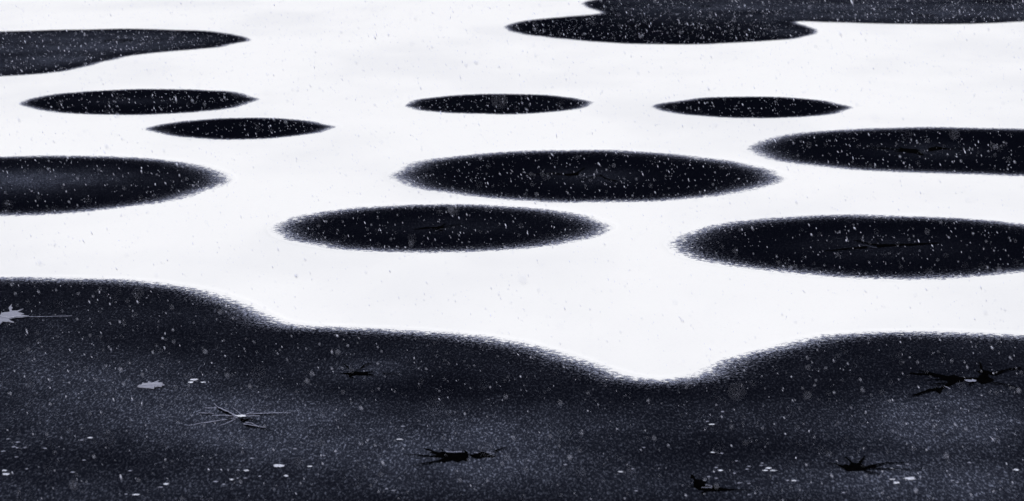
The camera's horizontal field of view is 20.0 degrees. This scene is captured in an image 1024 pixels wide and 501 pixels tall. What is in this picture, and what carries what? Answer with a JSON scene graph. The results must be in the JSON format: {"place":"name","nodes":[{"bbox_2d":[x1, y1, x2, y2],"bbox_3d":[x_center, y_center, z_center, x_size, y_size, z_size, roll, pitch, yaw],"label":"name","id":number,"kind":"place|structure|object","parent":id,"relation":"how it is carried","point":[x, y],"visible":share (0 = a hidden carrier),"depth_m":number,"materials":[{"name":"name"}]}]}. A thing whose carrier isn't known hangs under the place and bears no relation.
{"place":"outdoors","nodes":[
{"label":"outdoors","id":0,"kind":"place"},
{"bbox_2d":[0,0,1023,376],"bbox_3d":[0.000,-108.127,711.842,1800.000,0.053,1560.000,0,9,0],"label":"snow","id":1,"kind":"structure","parent":0,"point":[718,306],"depth_m":27.08,"materials":[{"name":"white snow"}]},
{"bbox_2d":[0,154,235,216],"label":"melt patch","id":2,"kind":"object","parent":1,"relation":"on","point":[107,175],"visible":0.99,"depth_m":25.08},
{"bbox_2d":[0,28,253,76],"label":"melt patch","id":3,"kind":"object","parent":1,"relation":"on","point":[43,60],"visible":0.99,"depth_m":38.84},
{"bbox_2d":[15,88,263,115],"bbox_3d":[-4.065,-1.631,31.742,2.820,0.001,3.168,0,9,0],"label":"melt patch","id":4,"kind":"object","parent":1,"relation":"on","point":[91,103],"visible":0.98,"depth_m":31.73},
{"bbox_2d":[143,117,339,140],"bbox_3d":[-2.715,-1.224,29.147,2.160,0.001,2.304,0,9,0],"label":"melt patch","id":5,"kind":"object","parent":1,"relation":"on","point":[212,128],"visible":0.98,"depth_m":29.15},
{"bbox_2d":[266,203,616,253],"bbox_3d":[-0.545,-0.181,22.486,2.880,0.001,2.976,0,9,0],"label":"melt patch","id":6,"kind":"object","parent":1,"relation":"on","point":[333,232],"visible":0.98,"depth_m":22.41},
{"bbox_2d":[417,223,463,231],"bbox_3d":[-0.577,-0.176,22.418,0.236,0.004,0.520,6,11,32],"label":"ice crack","id":7,"kind":"object","parent":6,"relation":"on","point":[440,228],"visible":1,"depth_m":22.42,"materials":[{"name":"black ice"}]},
{"bbox_2d":[400,93,597,114],"bbox_3d":[-0.132,-1.587,31.465,2.340,0.001,2.496,0,9,0],"label":"melt patch","id":8,"kind":"object","parent":1,"relation":"on","point":[514,105],"visible":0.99,"depth_m":31.42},
{"bbox_2d":[386,149,789,203],"bbox_3d":[0.654,-0.671,25.613,3.720,0.001,4.032,0,9,0],"label":"melt patch","id":9,"kind":"object","parent":1,"relation":"on","point":[675,183],"visible":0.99,"depth_m":25.48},
{"bbox_2d":[525,167,616,180],"bbox_3d":[0.472,-0.658,25.489,0.655,0.004,0.989,-3,9,-16],"label":"ice crack","id":10,"kind":"object","parent":9,"relation":"on","point":[572,173],"visible":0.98,"depth_m":25.58,"materials":[{"name":"black ice"}]},
{"bbox_2d":[648,96,857,118],"bbox_3d":[2.601,-1.538,31.154,2.460,0.001,2.592,0,9,0],"label":"melt patch","id":11,"kind":"object","parent":1,"relation":"on","point":[786,107],"visible":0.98,"depth_m":31.12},
{"bbox_2d":[501,0,1023,44],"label":"melt patch","id":12,"kind":"object","parent":1,"relation":"on","point":[786,24],"visible":0.98,"depth_m":43.55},
{"bbox_2d":[973,1,1010,1],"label":"ice crack","id":13,"kind":"object","parent":12,"relation":"on","point":[992,1],"visible":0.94,"depth_m":47.05,"materials":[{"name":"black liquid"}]},
{"bbox_2d":[664,213,1023,281],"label":"melt patch","id":14,"kind":"object","parent":1,"relation":"on","point":[769,238],"visible":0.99,"depth_m":21.52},
{"bbox_2d":[825,239,938,250],"bbox_3d":[2.662,-0.053,21.626,0.988,0.002,0.435,-4,10,-25],"label":"ice crack","id":15,"kind":"object","parent":14,"relation":"on","point":[878,245],"visible":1,"depth_m":21.57,"materials":[{"name":"black ice"}]},
{"bbox_2d":[742,126,1023,176],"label":"melt patch","id":16,"kind":"object","parent":1,"relation":"on","point":[974,162],"visible":0.98,"depth_m":27.42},
{"bbox_2d":[868,146,975,154],"bbox_3d":[3.849,-0.965,27.454,0.776,0.004,0.770,-8,12,-42],"label":"ice crack","id":17,"kind":"object","parent":16,"relation":"on","point":[915,151],"visible":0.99,"depth_m":27.38,"materials":[{"name":"black ice"}]},
{"bbox_2d":[0,275,1023,500],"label":"ice","id":18,"kind":"structure","parent":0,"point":[876,366],"depth_m":15.73,"materials":[{"name":"black ice"}]},
{"bbox_2d":[0,304,51,323],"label":"fallen leaf","id":19,"kind":"object","parent":18,"relation":"on","point":[6,316],"visible":0.99,"depth_m":18.60,"materials":[{"name":"grey plant"}]},
{"bbox_2d":[137,380,164,388],"bbox_3d":[-2.038,0.757,16.430,0.149,0.016,0.230,0,9,0],"label":"fallen leaf","id":20,"kind":"object","parent":18,"relation":"on","point":[157,383],"visible":0.99,"depth_m":16.40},
{"bbox_2d":[189,403,290,429],"bbox_3d":[-1.457,0.890,15.596,0.509,0.008,0.608,2,9,11],"label":"melt hole","id":21,"kind":"object","parent":18,"relation":"on","point":[241,415],"visible":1,"depth_m":15.59,"materials":[{"name":"black liquid"}]},
{"bbox_2d":[343,363,389,378],"bbox_3d":[-0.879,0.694,16.856,0.321,0.005,0.468,-5,10,-31],"label":"melt hole","id":22,"kind":"object","parent":18,"relation":"on","point":[350,374],"visible":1,"depth_m":16.77,"materials":[{"name":"black liquid"}]},
{"bbox_2d":[408,447,504,465],"bbox_3d":[-0.287,1.038,14.661,0.517,0.005,0.432,0,9,0],"label":"melt hole","id":23,"kind":"object","parent":18,"relation":"on","point":[448,456],"visible":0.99,"depth_m":14.68,"materials":[{"name":"black liquid"}]},
{"bbox_2d":[686,474,750,495],"bbox_3d":[0.937,1.130,14.073,0.304,0.004,0.432,-4,10,-25],"label":"melt hole","id":24,"kind":"object","parent":18,"relation":"on","point":[699,484],"visible":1,"depth_m":14.01,"materials":[{"name":"black liquid"}]},
{"bbox_2d":[833,456,921,473],"bbox_3d":[1.795,1.071,14.447,0.451,0.006,0.325,8,12,41],"label":"melt hole","id":25,"kind":"object","parent":18,"relation":"on","point":[852,466],"visible":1,"depth_m":14.44,"materials":[{"name":"black liquid"}]},
{"bbox_2d":[909,362,1021,395],"bbox_3d":[2.586,0.733,16.596,0.635,0.008,1.061,2,9,10],"label":"melt hole","id":26,"kind":"object","parent":18,"relation":"on","point":[983,378],"visible":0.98,"depth_m":16.62,"materials":[{"name":"black liquid"}]},
{"bbox_2d":[0,0,1023,499],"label":"falling snow","id":27,"kind":"structure","parent":0,"point":[500,174],"depth_m":16.66,"materials":[{"name":"white snow"}]}
]}

